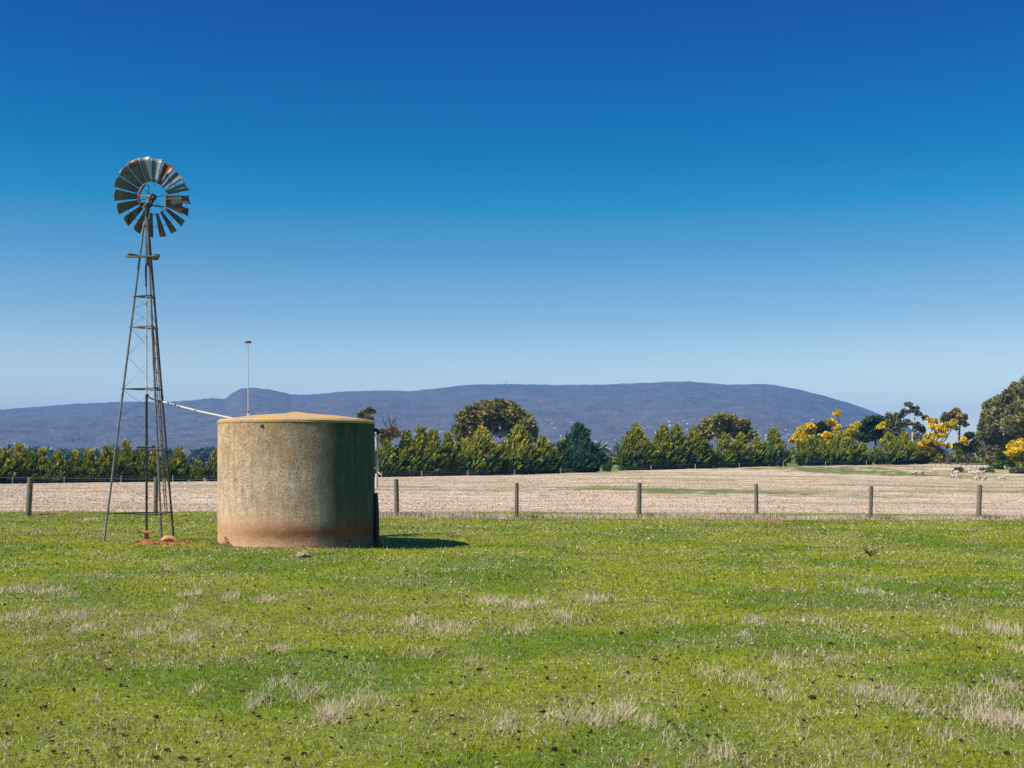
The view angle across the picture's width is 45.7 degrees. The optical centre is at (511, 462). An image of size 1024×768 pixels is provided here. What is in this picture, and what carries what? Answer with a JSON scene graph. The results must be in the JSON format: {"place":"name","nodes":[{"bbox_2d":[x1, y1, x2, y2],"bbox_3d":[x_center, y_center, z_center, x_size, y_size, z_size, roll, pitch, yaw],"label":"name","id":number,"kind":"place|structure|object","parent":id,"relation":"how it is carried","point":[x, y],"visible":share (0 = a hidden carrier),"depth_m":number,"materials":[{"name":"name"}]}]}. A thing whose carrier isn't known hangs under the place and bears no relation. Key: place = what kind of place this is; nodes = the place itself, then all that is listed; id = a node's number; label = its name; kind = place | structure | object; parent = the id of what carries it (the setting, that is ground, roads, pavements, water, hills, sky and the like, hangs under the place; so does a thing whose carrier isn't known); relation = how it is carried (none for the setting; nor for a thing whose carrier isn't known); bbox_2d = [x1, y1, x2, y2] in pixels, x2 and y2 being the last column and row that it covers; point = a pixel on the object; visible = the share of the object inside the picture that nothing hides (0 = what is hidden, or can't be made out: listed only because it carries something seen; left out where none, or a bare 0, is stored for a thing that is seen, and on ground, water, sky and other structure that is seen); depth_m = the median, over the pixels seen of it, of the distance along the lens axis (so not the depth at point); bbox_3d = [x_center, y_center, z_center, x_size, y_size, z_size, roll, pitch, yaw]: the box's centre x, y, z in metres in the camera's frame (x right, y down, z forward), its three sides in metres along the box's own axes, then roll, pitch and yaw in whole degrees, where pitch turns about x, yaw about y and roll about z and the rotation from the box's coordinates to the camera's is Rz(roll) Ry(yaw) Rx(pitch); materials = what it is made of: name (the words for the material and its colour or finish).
{"place":"outdoors","nodes":[
{"label":"outdoors","id":0,"kind":"place"},
{"bbox_2d":[0,381,975,456],"bbox_3d":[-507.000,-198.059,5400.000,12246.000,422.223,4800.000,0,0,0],"label":"hills","id":1,"kind":"structure","parent":0,"point":[609,413],"depth_m":4801.22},
{"bbox_2d":[0,460,1023,767],"bbox_3d":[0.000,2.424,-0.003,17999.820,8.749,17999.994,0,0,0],"label":"ground","id":2,"kind":"structure","parent":0,"point":[872,472],"depth_m":12.63,"materials":[{"name":"green plant"}]},
{"bbox_2d":[0,445,22,483],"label":"cypress tree","id":3,"kind":"object","parent":2,"relation":"on","point":[7,469],"visible":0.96,"depth_m":199.41,"materials":[{"name":"green plant"}]},
{"bbox_2d":[12,441,38,482],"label":"cypress tree","id":4,"kind":"object","parent":2,"relation":"on","point":[19,456],"visible":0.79,"depth_m":201.61,"materials":[{"name":"green plant"}]},
{"bbox_2d":[21,449,39,482],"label":"cypress tree","id":5,"kind":"object","parent":2,"relation":"on","point":[30,458],"visible":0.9,"depth_m":202.19,"materials":[{"name":"green plant"}]},
{"bbox_2d":[32,446,50,482],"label":"cypress tree","id":6,"kind":"object","parent":2,"relation":"on","point":[40,457],"visible":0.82,"depth_m":203.22,"materials":[{"name":"green plant"}]},
{"bbox_2d":[34,513,72,514],"bbox_3d":[-13.666,1.575,36.362,1.442,0.073,0.852,0,0,20],"label":"soil patch","id":7,"kind":"object","parent":2,"relation":"on","point":[53,514],"visible":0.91,"depth_m":36.22,"materials":[{"name":"brown soil"}]},
{"bbox_2d":[40,450,68,482],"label":"cypress tree","id":8,"kind":"object","parent":2,"relation":"on","point":[56,475],"visible":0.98,"depth_m":202.91,"materials":[{"name":"green plant"}]},
{"bbox_2d":[65,450,83,482],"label":"cypress tree","id":9,"kind":"object","parent":2,"relation":"on","point":[73,475],"visible":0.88,"depth_m":204.29,"materials":[{"name":"green plant"}]},
{"bbox_2d":[78,448,98,482],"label":"cypress tree","id":10,"kind":"object","parent":2,"relation":"on","point":[88,458],"visible":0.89,"depth_m":204.64,"materials":[{"name":"green plant"}]},
{"bbox_2d":[89,442,122,481],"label":"cypress tree","id":11,"kind":"object","parent":2,"relation":"on","point":[106,455],"visible":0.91,"depth_m":204.99,"materials":[{"name":"green plant"}]},
{"bbox_2d":[12,475,208,483],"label":"paddock fence","id":12,"kind":"object","parent":2,"relation":"on","point":[101,478],"visible":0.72,"depth_m":201.71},
{"bbox_2d":[113,438,139,481],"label":"cypress tree","id":13,"kind":"object","parent":2,"relation":"on","point":[127,466],"visible":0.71,"depth_m":208.31,"materials":[{"name":"green plant"}]},
{"bbox_2d":[129,445,149,481],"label":"cypress tree","id":14,"kind":"object","parent":2,"relation":"on","point":[139,457],"visible":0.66,"depth_m":209.23,"materials":[{"name":"green plant"}]},
{"bbox_2d":[132,539,157,542],"bbox_3d":[-7.710,1.671,25.660,0.641,0.083,0.655,0,0,-22],"label":"soil patch","id":15,"kind":"object","parent":2,"relation":"on","point":[144,540],"visible":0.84,"depth_m":25.55,"materials":[{"name":"brown soil"}]},
{"bbox_2d":[103,156,190,540],"bbox_3d":[-7.866,-2.404,26.016,1.656,8.361,1.705,0,0,0],"label":"windmill","id":16,"kind":"object","parent":2,"relation":"on","point":[174,202],"visible":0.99,"depth_m":25.94,"materials":[{"name":"metal"}]},
{"bbox_2d":[147,394,232,417],"bbox_3d":[-6.755,-1.149,25.683,2.077,0.606,0.079,0,0,11],"label":"delivery pipe","id":17,"kind":"object","parent":16,"relation":"attached to","point":[191,409],"visible":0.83,"depth_m":25.66,"materials":[{"name":"white plastic"}]},
{"bbox_2d":[140,448,170,481],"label":"cypress tree","id":18,"kind":"object","parent":2,"relation":"on","point":[152,468],"visible":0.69,"depth_m":208.27,"materials":[{"name":"green plant"}]},
{"bbox_2d":[132,541,201,544],"bbox_3d":[-7.108,1.671,25.020,1.436,0.090,1.102,0,0,-26],"label":"soil patch","id":19,"kind":"object","parent":2,"relation":"on","point":[167,542],"visible":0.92,"depth_m":24.82,"materials":[{"name":"brown soil"}]},
{"bbox_2d":[161,535,178,541],"bbox_3d":[-7.052,1.602,25.080,0.372,0.168,0.120,12,-2,-10],"label":"rock","id":20,"kind":"object","parent":2,"relation":"on","point":[168,538],"visible":0.92,"depth_m":25.04,"materials":[{"name":"beige stone"}]},
{"bbox_2d":[165,445,191,481],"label":"cypress tree","id":21,"kind":"object","parent":2,"relation":"on","point":[179,459],"visible":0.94,"depth_m":211.64,"materials":[{"name":"green plant"}]},
{"bbox_2d":[187,458,205,480],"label":"cypress tree","id":22,"kind":"object","parent":2,"relation":"on","point":[196,472],"visible":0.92,"depth_m":210.64,"materials":[{"name":"green plant"}]},
{"bbox_2d":[203,446,216,480],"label":"cypress tree","id":23,"kind":"object","parent":2,"relation":"on","point":[211,473],"visible":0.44,"depth_m":211.45,"materials":[{"name":"green plant"}]},
{"bbox_2d":[253,547,326,548],"bbox_3d":[-4.352,1.710,24.029,2.100,0.067,0.304,0,0,0],"label":"soil patch","id":24,"kind":"object","parent":2,"relation":"on","point":[290,547],"visible":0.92,"depth_m":23.97,"materials":[{"name":"brown soil"}]},
{"bbox_2d":[217,341,379,547],"bbox_3d":[-4.480,-0.297,25.650,3.392,4.445,3.280,0,0,0],"label":"water tank","id":25,"kind":"object","parent":2,"relation":"on","point":[296,479],"visible":0.86,"depth_m":24.24,"materials":[{"name":"concrete"}]},
{"bbox_2d":[296,552,309,557],"bbox_3d":[-3.745,1.664,21.820,0.253,0.114,0.206,0,0,-16],"label":"flat stone","id":26,"kind":"object","parent":2,"relation":"on","point":[302,554],"visible":0.93,"depth_m":21.78,"materials":[{"name":"grey stone"}]},
{"bbox_2d":[356,406,380,487],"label":"gum sapling","id":27,"kind":"object","parent":2,"relation":"on","point":[369,411],"visible":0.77,"depth_m":95.91,"materials":[{"name":"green plant"}]},
{"bbox_2d":[375,435,404,476],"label":"cypress tree","id":28,"kind":"object","parent":2,"relation":"on","point":[385,468],"visible":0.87,"depth_m":238.16,"materials":[{"name":"green plant"}]},
{"bbox_2d":[379,425,401,476],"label":"gum tree","id":29,"kind":"object","parent":2,"relation":"on","point":[393,431],"visible":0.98,"depth_m":239.35,"materials":[{"name":"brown plant"}]},
{"bbox_2d":[383,413,397,444],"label":"dead tree","id":30,"kind":"object","parent":2,"relation":"on","point":[390,422],"visible":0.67,"depth_m":249.94,"materials":[{"name":"brown plant"}]},
{"bbox_2d":[0,442,810,468],"bbox_3d":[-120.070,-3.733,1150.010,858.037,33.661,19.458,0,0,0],"label":"distant woods","id":31,"kind":"object","parent":2,"relation":"on","point":[201,454],"visible":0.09,"depth_m":1147.07,"materials":[{"name":"green plant"}]},
{"bbox_2d":[392,428,422,476],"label":"cypress tree","id":32,"kind":"object","parent":2,"relation":"on","point":[405,445],"visible":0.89,"depth_m":239.38,"materials":[{"name":"green plant"}]},
{"bbox_2d":[407,425,433,476],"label":"cypress tree","id":33,"kind":"object","parent":2,"relation":"on","point":[421,436],"visible":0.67,"depth_m":239.94,"materials":[{"name":"green plant"}]},
{"bbox_2d":[418,428,450,476],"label":"cypress tree","id":34,"kind":"object","parent":2,"relation":"on","point":[438,463],"visible":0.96,"depth_m":239.41,"materials":[{"name":"green plant"}]},
{"bbox_2d":[441,430,461,475],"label":"cypress tree","id":35,"kind":"object","parent":2,"relation":"on","point":[448,444],"visible":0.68,"depth_m":242.80,"materials":[{"name":"green plant"}]},
{"bbox_2d":[448,436,481,475],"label":"cypress tree","id":36,"kind":"object","parent":2,"relation":"on","point":[460,450],"visible":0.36,"depth_m":244.67,"materials":[{"name":"green plant"}]},
{"bbox_2d":[457,425,514,475],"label":"cypress tree","id":37,"kind":"object","parent":2,"relation":"on","point":[483,444],"visible":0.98,"depth_m":241.44,"materials":[{"name":"green plant"}]},
{"bbox_2d":[450,398,539,455],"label":"gum tree","id":38,"kind":"object","parent":2,"relation":"on","point":[493,415],"visible":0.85,"depth_m":265.38,"materials":[{"name":"green plant"}]},
{"bbox_2d":[0,477,1016,517],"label":"wire fence","id":39,"kind":"object","parent":2,"relation":"on","point":[30,497],"visible":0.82,"depth_m":39.06,"materials":[{"name":"grey metal"}]},
{"bbox_2d":[0,509,1023,767],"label":"grass","id":40,"kind":"structure","parent":2,"relation":"on","point":[690,537],"depth_m":12.86,"materials":[{"name":"green plant"}]},
{"bbox_2d":[0,508,1023,767],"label":"dry stalks","id":41,"kind":"object","parent":2,"relation":"on","point":[330,712],"visible":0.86,"depth_m":9.94,"materials":[{"name":"white plant"}]},
{"bbox_2d":[0,471,1023,519],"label":"dry grass","id":42,"kind":"structure","parent":2,"relation":"on","point":[708,514],"depth_m":58.76,"materials":[{"name":"beige plant"}]},
{"bbox_2d":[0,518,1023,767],"bbox_3d":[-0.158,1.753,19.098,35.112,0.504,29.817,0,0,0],"label":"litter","id":43,"kind":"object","parent":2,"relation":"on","point":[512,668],"visible":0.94,"depth_m":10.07,"materials":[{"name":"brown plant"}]},
{"bbox_2d":[494,424,545,474],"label":"cypress tree","id":44,"kind":"object","parent":2,"relation":"on","point":[530,461],"visible":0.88,"depth_m":244.32,"materials":[{"name":"green plant"}]},
{"bbox_2d":[535,434,559,473],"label":"cypress tree","id":45,"kind":"object","parent":2,"relation":"on","point":[548,464],"visible":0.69,"depth_m":249.74,"materials":[{"name":"green plant"}]},
{"bbox_2d":[552,436,575,472],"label":"cypress tree","id":46,"kind":"object","parent":2,"relation":"on","point":[557,469],"visible":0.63,"depth_m":250.93,"materials":[{"name":"green plant"}]},
{"bbox_2d":[548,421,610,472],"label":"cypress tree","id":47,"kind":"object","parent":2,"relation":"on","point":[585,461],"visible":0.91,"depth_m":250.13,"materials":[{"name":"green plant"}]},
{"bbox_2d":[601,454,612,470],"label":"cypress tree","id":48,"kind":"object","parent":2,"relation":"on","point":[609,466],"visible":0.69,"depth_m":261.63,"materials":[{"name":"green plant"}]},
{"bbox_2d":[381,461,866,476],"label":"paddock fence","id":49,"kind":"object","parent":2,"relation":"on","point":[634,467],"visible":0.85,"depth_m":260.19,"materials":[{"name":"grey wood"}]},
{"bbox_2d":[613,422,664,470],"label":"cypress tree","id":50,"kind":"object","parent":2,"relation":"on","point":[628,457],"visible":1,"depth_m":262.88,"materials":[{"name":"green plant"}]},
{"bbox_2d":[651,422,683,469],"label":"cypress tree","id":51,"kind":"object","parent":2,"relation":"on","point":[664,442],"visible":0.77,"depth_m":267.02,"materials":[{"name":"green plant"}]},
{"bbox_2d":[666,422,694,468],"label":"cypress tree","id":52,"kind":"object","parent":2,"relation":"on","point":[678,436],"visible":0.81,"depth_m":268.05,"materials":[{"name":"green plant"}]},
{"bbox_2d":[681,425,711,468],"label":"cypress tree","id":53,"kind":"object","parent":2,"relation":"on","point":[700,458],"visible":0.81,"depth_m":269.55,"materials":[{"name":"green plant"}]},
{"bbox_2d":[379,510,1016,519],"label":"fence tussocks","id":54,"kind":"object","parent":2,"relation":"on","point":[880,516],"visible":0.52,"depth_m":39.92,"materials":[{"name":"beige plant"}]},
{"bbox_2d":[697,439,717,467],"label":"cypress tree","id":55,"kind":"object","parent":2,"relation":"on","point":[711,463],"visible":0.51,"depth_m":273.06,"materials":[{"name":"green plant"}]},
{"bbox_2d":[709,432,740,467],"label":"cypress tree","id":56,"kind":"object","parent":2,"relation":"on","point":[729,452],"visible":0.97,"depth_m":273.04,"materials":[{"name":"green plant"}]},
{"bbox_2d":[697,411,757,448],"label":"gum tree","id":57,"kind":"object","parent":2,"relation":"on","point":[716,425],"visible":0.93,"depth_m":299.04,"materials":[{"name":"green plant"}]},
{"bbox_2d":[730,432,755,466],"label":"cypress tree","id":58,"kind":"object","parent":2,"relation":"on","point":[745,459],"visible":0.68,"depth_m":275.78,"materials":[{"name":"green plant"}]},
{"bbox_2d":[742,435,768,466],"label":"cypress tree","id":59,"kind":"object","parent":2,"relation":"on","point":[756,445],"visible":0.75,"depth_m":279.60,"materials":[{"name":"green plant"}]},
{"bbox_2d":[762,521,786,523],"bbox_3d":[8.176,1.871,37.583,0.963,0.070,1.091,0,0,23],"label":"soil patch","id":60,"kind":"object","parent":2,"relation":"on","point":[774,522],"visible":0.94,"depth_m":37.28,"materials":[{"name":"brown soil"}]},
{"bbox_2d":[761,425,795,466],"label":"cypress tree","id":61,"kind":"object","parent":2,"relation":"on","point":[778,457],"visible":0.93,"depth_m":280.39,"materials":[{"name":"green plant"}]},
{"bbox_2d":[603,453,994,464],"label":"scrub","id":62,"kind":"object","parent":2,"relation":"on","point":[953,459],"visible":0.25,"depth_m":342.59,"materials":[{"name":"green plant"}]},
{"bbox_2d":[788,422,819,453],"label":"wattle tree","id":63,"kind":"object","parent":2,"relation":"on","point":[801,432],"visible":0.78,"depth_m":309.30,"materials":[{"name":"yellow plant"}]},
{"bbox_2d":[794,434,825,465],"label":"cypress tree","id":64,"kind":"object","parent":2,"relation":"on","point":[807,457],"visible":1,"depth_m":285.25,"materials":[{"name":"green plant"}]},
{"bbox_2d":[813,438,832,465],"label":"cypress tree","id":65,"kind":"object","parent":2,"relation":"on","point":[827,452],"visible":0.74,"depth_m":287.10,"materials":[{"name":"green plant"}]},
{"bbox_2d":[814,420,832,437],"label":"pine tree","id":66,"kind":"object","parent":2,"relation":"on","point":[822,426],"visible":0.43,"depth_m":323.58,"materials":[{"name":"green plant"}]},
{"bbox_2d":[817,410,861,446],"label":"wattle tree","id":67,"kind":"object","parent":2,"relation":"on","point":[854,432],"visible":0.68,"depth_m":311.22,"materials":[{"name":"yellow plant"}]},
{"bbox_2d":[826,429,869,464],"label":"cypress tree","id":68,"kind":"object","parent":2,"relation":"on","point":[851,456],"visible":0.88,"depth_m":290.94,"materials":[{"name":"green plant"}]},
{"bbox_2d":[854,441,876,464],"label":"cypress tree","id":69,"kind":"object","parent":2,"relation":"on","point":[868,458],"visible":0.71,"depth_m":293.09,"materials":[{"name":"green plant"}]},
{"bbox_2d":[863,545,879,555],"bbox_3d":[7.160,1.765,24.267,0.304,0.233,0.318,0,0,35],"label":"weed","id":70,"kind":"object","parent":2,"relation":"on","point":[870,552],"visible":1,"depth_m":24.26,"materials":[{"name":"green plant"}]},
{"bbox_2d":[855,414,893,463],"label":"pine tree","id":71,"kind":"object","parent":2,"relation":"on","point":[869,431],"visible":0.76,"depth_m":328.42,"materials":[{"name":"green plant"}]},
{"bbox_2d":[868,431,906,464],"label":"cypress tree","id":72,"kind":"object","parent":2,"relation":"on","point":[887,458],"visible":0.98,"depth_m":295.07,"materials":[{"name":"green plant"}]},
{"bbox_2d":[876,401,928,452],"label":"gum tree","id":73,"kind":"object","parent":2,"relation":"on","point":[891,419],"visible":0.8,"depth_m":319.74,"materials":[{"name":"green plant"}]},
{"bbox_2d":[888,430,920,464],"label":"cypress tree","id":74,"kind":"object","parent":2,"relation":"on","point":[908,446],"visible":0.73,"depth_m":297.93,"materials":[{"name":"green plant"}]},
{"bbox_2d":[913,465,931,470],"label":"stock rail","id":75,"kind":"object","parent":2,"relation":"on","point":[922,466],"visible":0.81,"depth_m":262.39,"materials":[{"name":"beige wood"}]},
{"bbox_2d":[912,439,933,463],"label":"cypress tree","id":76,"kind":"object","parent":2,"relation":"on","point":[924,460],"visible":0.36,"depth_m":301.85,"materials":[{"name":"green plant"}]},
{"bbox_2d":[913,417,957,463],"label":"wattle tree","id":77,"kind":"object","parent":2,"relation":"on","point":[932,449],"visible":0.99,"depth_m":299.77,"materials":[{"name":"yellow plant"}]},
{"bbox_2d":[939,407,969,463],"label":"gum tree","id":78,"kind":"object","parent":2,"relation":"on","point":[955,413],"visible":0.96,"depth_m":305.65,"materials":[{"name":"green plant"}]},
{"bbox_2d":[953,466,963,471],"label":"dry bush","id":79,"kind":"object","parent":2,"relation":"on","point":[960,469],"visible":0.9,"depth_m":260.90,"materials":[{"name":"green plant"}]},
{"bbox_2d":[935,462,983,467],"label":"paddock fence","id":80,"kind":"object","parent":2,"relation":"on","point":[960,463],"visible":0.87,"depth_m":284.97,"materials":[{"name":"grey wood"}]},
{"bbox_2d":[952,431,980,464],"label":"tree","id":81,"kind":"object","parent":2,"relation":"on","point":[965,446],"visible":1,"depth_m":299.33,"materials":[{"name":"green plant"}]},
{"bbox_2d":[978,466,994,471],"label":"bush","id":82,"kind":"object","parent":2,"relation":"on","point":[989,469],"visible":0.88,"depth_m":263.62,"materials":[{"name":"green plant"}]},
{"bbox_2d":[984,444,998,466],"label":"twiggy shrub","id":83,"kind":"object","parent":2,"relation":"on","point":[991,451],"visible":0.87,"depth_m":283.70,"materials":[{"name":"brown plant"}]},
{"bbox_2d":[972,375,1023,458],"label":"cedar tree","id":84,"kind":"object","parent":2,"relation":"on","point":[1000,424],"visible":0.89,"depth_m":326.01,"materials":[{"name":"green plant"}]},
{"bbox_2d":[991,448,1012,468],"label":"green bush","id":85,"kind":"object","parent":2,"relation":"on","point":[1001,460],"visible":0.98,"depth_m":280.33,"materials":[{"name":"green plant"}]},
{"bbox_2d":[1002,438,1023,467],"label":"wattle bush","id":86,"kind":"object","parent":2,"relation":"on","point":[1014,449],"visible":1,"depth_m":280.97,"materials":[{"name":"yellow plant"}]},
{"bbox_2d":[1008,466,1023,473],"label":"bush","id":87,"kind":"object","parent":2,"relation":"on","point":[1019,470],"visible":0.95,"depth_m":256.85,"materials":[{"name":"green plant"}]},
{"bbox_2d":[0,0,1023,454],"label":"sky","id":88,"kind":"structure","parent":0,"point":[821,197],"materials":[{"name":"blue"}]}
]}

